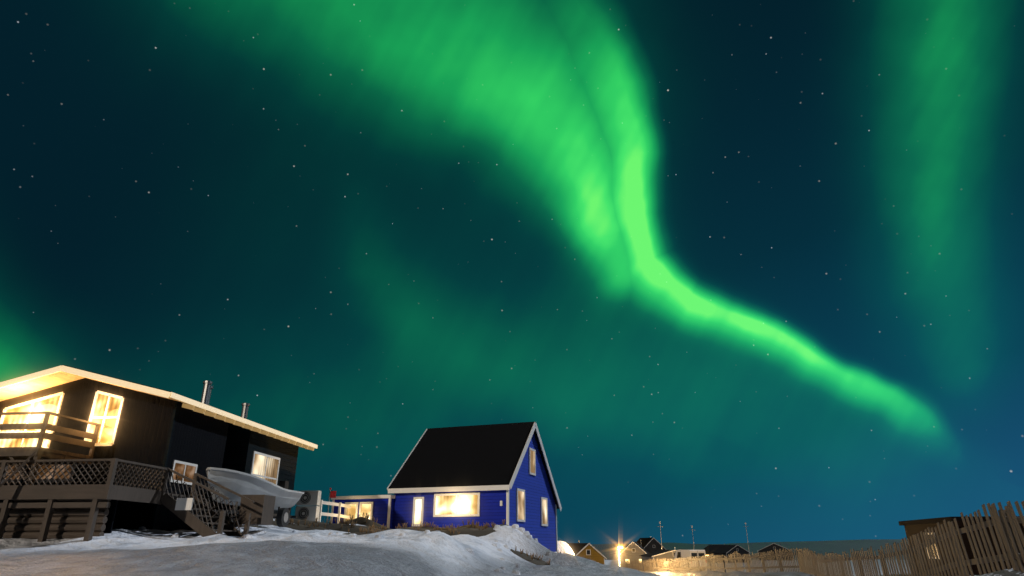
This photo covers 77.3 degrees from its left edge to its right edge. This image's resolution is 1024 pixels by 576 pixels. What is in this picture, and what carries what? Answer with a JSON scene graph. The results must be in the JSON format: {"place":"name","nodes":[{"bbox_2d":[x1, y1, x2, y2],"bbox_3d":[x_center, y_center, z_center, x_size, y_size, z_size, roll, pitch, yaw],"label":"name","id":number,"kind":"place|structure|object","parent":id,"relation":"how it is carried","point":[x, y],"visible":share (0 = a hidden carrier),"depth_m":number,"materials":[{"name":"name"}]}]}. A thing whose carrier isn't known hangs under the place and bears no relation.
{"place":"outdoors","nodes":[
{"label":"outdoors","id":0,"kind":"place"},
{"bbox_2d":[0,519,1023,575],"bbox_3d":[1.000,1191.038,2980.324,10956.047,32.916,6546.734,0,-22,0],"label":"snow ground","id":1,"kind":"structure","parent":0,"point":[270,550],"depth_m":14.02,"materials":[{"name":"white snow"}]},
{"bbox_2d":[0,365,317,541],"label":"dark house","id":2,"kind":"structure","parent":1,"relation":"on","point":[87,455],"depth_m":18.73,"materials":[{"name":"black wood"}]},
{"bbox_2d":[211,519,259,528],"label":"dry grass","id":3,"kind":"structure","parent":1,"relation":"on","point":[236,525],"depth_m":20.50,"materials":[{"name":"brown plant"}]},
{"bbox_2d":[189,467,303,526],"bbox_3d":[-8.343,6.701,20.288,2.381,1.600,5.812,2,-22,-5],"label":"boat on trailer","id":4,"kind":"object","parent":1,"relation":"on","point":[268,497],"visible":0.8,"depth_m":19.22,"materials":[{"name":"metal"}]},
{"bbox_2d":[272,518,328,530],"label":"dry grass","id":5,"kind":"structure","parent":1,"relation":"on","point":[297,526],"depth_m":22.98,"materials":[{"name":"brown plant"}]},
{"bbox_2d":[295,490,320,520],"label":"heat pump units","id":6,"kind":"object","parent":1,"relation":"on","point":[308,503],"visible":0.9,"depth_m":26.69,"materials":[{"name":"metal"}]},
{"bbox_2d":[327,488,335,520],"bbox_3d":[-8.080,9.926,28.559,0.320,1.930,0.080,0,-22,0],"label":"flag pole","id":7,"kind":"object","parent":1,"relation":"on","point":[332,494],"visible":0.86,"depth_m":28.79,"materials":[{"name":"grey metal"}]},
{"bbox_2d":[318,500,350,522],"bbox_3d":[-7.550,10.039,27.866,0.122,1.425,2.405,-12,-25,27],"label":"white rail fence","id":8,"kind":"object","parent":1,"relation":"on","point":[339,505],"visible":0.63,"depth_m":27.76,"materials":[{"name":"white wood"}]},
{"bbox_2d":[290,516,384,532],"bbox_3d":[-6.983,9.210,24.780,4.949,0.743,1.600,0,-22,0],"label":"turf patch","id":9,"kind":"object","parent":1,"relation":"on","point":[345,527],"visible":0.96,"depth_m":24.57,"materials":[{"name":"brown plant"}]},
{"bbox_2d":[138,524,551,574],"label":"snow chunks","id":10,"kind":"object","parent":1,"relation":"on","point":[471,550],"visible":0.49,"depth_m":17.63,"materials":[{"name":"white snow"}]},
{"bbox_2d":[345,526,383,534],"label":"dry grass","id":11,"kind":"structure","parent":1,"relation":"on","point":[362,532],"depth_m":22.80,"materials":[{"name":"brown plant"}]},
{"bbox_2d":[342,513,390,529],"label":"dry grass","id":12,"kind":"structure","parent":1,"relation":"on","point":[365,521],"depth_m":26.05,"materials":[{"name":"brown plant"}]},
{"bbox_2d":[381,523,406,530],"bbox_3d":[-4.564,9.576,25.540,1.986,0.382,0.680,0,-22,0],"label":"turf patch","id":13,"kind":"object","parent":1,"relation":"on","point":[385,527],"visible":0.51,"depth_m":25.59,"materials":[{"name":"brown plant"}]},
{"bbox_2d":[402,521,455,529],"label":"dry grass","id":14,"kind":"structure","parent":1,"relation":"on","point":[427,525],"depth_m":25.59,"materials":[{"name":"brown plant"}]},
{"bbox_2d":[330,422,561,551],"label":"blue house","id":15,"kind":"structure","parent":1,"relation":"on","point":[497,474],"depth_m":28.53,"materials":[{"name":"blue wood"}]},
{"bbox_2d":[398,522,495,536],"bbox_3d":[-2.755,9.365,24.708,4.911,0.623,1.530,0,-22,0],"label":"turf patch","id":16,"kind":"object","parent":1,"relation":"on","point":[479,531],"visible":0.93,"depth_m":24.51,"materials":[{"name":"brown plant"}]},
{"bbox_2d":[453,519,485,528],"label":"dry grass","id":17,"kind":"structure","parent":1,"relation":"on","point":[472,522],"depth_m":25.76,"materials":[{"name":"brown plant"}]},
{"bbox_2d":[475,520,508,527],"bbox_3d":[-0.827,9.522,25.480,2.189,0.609,0.932,0,-22,0],"label":"turf patch","id":18,"kind":"object","parent":1,"relation":"on","point":[494,524],"visible":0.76,"depth_m":25.47,"materials":[{"name":"brown plant"}]},
{"bbox_2d":[510,546,550,564],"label":"dry grass","id":19,"kind":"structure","parent":1,"relation":"on","point":[531,558],"depth_m":22.57,"materials":[{"name":"brown plant"}]},
{"bbox_2d":[567,540,606,563],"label":"village house","id":20,"kind":"structure","parent":1,"relation":"on","point":[587,550],"depth_m":88.12,"materials":[{"name":"wood"}]},
{"bbox_2d":[618,545,622,565],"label":"street lamp","id":21,"kind":"object","parent":1,"relation":"on","point":[619,546],"visible":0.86,"depth_m":55.12,"materials":[{"name":"metal"}]},
{"bbox_2d":[617,540,648,568],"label":"village house","id":22,"kind":"structure","parent":1,"relation":"on","point":[632,551],"depth_m":129.44,"materials":[{"name":"wood"}]},
{"bbox_2d":[637,536,665,552],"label":"village house","id":23,"kind":"structure","parent":1,"relation":"on","point":[650,544],"depth_m":176.44,"materials":[{"name":"wood"}]},
{"bbox_2d":[640,547,696,570],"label":"village house","id":24,"kind":"structure","parent":1,"relation":"on","point":[662,554],"depth_m":106.12,"materials":[{"name":"wood"}]},
{"bbox_2d":[671,550,706,570],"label":"house","id":25,"kind":"structure","parent":1,"relation":"on","point":[687,553],"depth_m":74.10,"materials":[{"name":"paint"}]},
{"bbox_2d":[702,543,749,562],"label":"village house","id":26,"kind":"structure","parent":1,"relation":"on","point":[716,550],"depth_m":176.44,"materials":[{"name":"wood"}]},
{"bbox_2d":[758,543,793,559],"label":"village house","id":27,"kind":"structure","parent":1,"relation":"on","point":[772,547],"depth_m":199.22,"materials":[{"name":"wood"}]},
{"bbox_2d":[620,501,1023,575],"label":"picket fence","id":28,"kind":"object","parent":1,"relation":"on","point":[1007,521],"visible":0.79,"depth_m":14.71,"materials":[{"name":"brown wood"}]},
{"bbox_2d":[898,516,1023,575],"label":"brown house","id":29,"kind":"structure","parent":1,"relation":"on","point":[912,527],"depth_m":24.46,"materials":[{"name":"wood"}]},
{"bbox_2d":[0,0,1023,543],"label":"sky","id":30,"kind":"structure","parent":0,"point":[759,264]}
]}

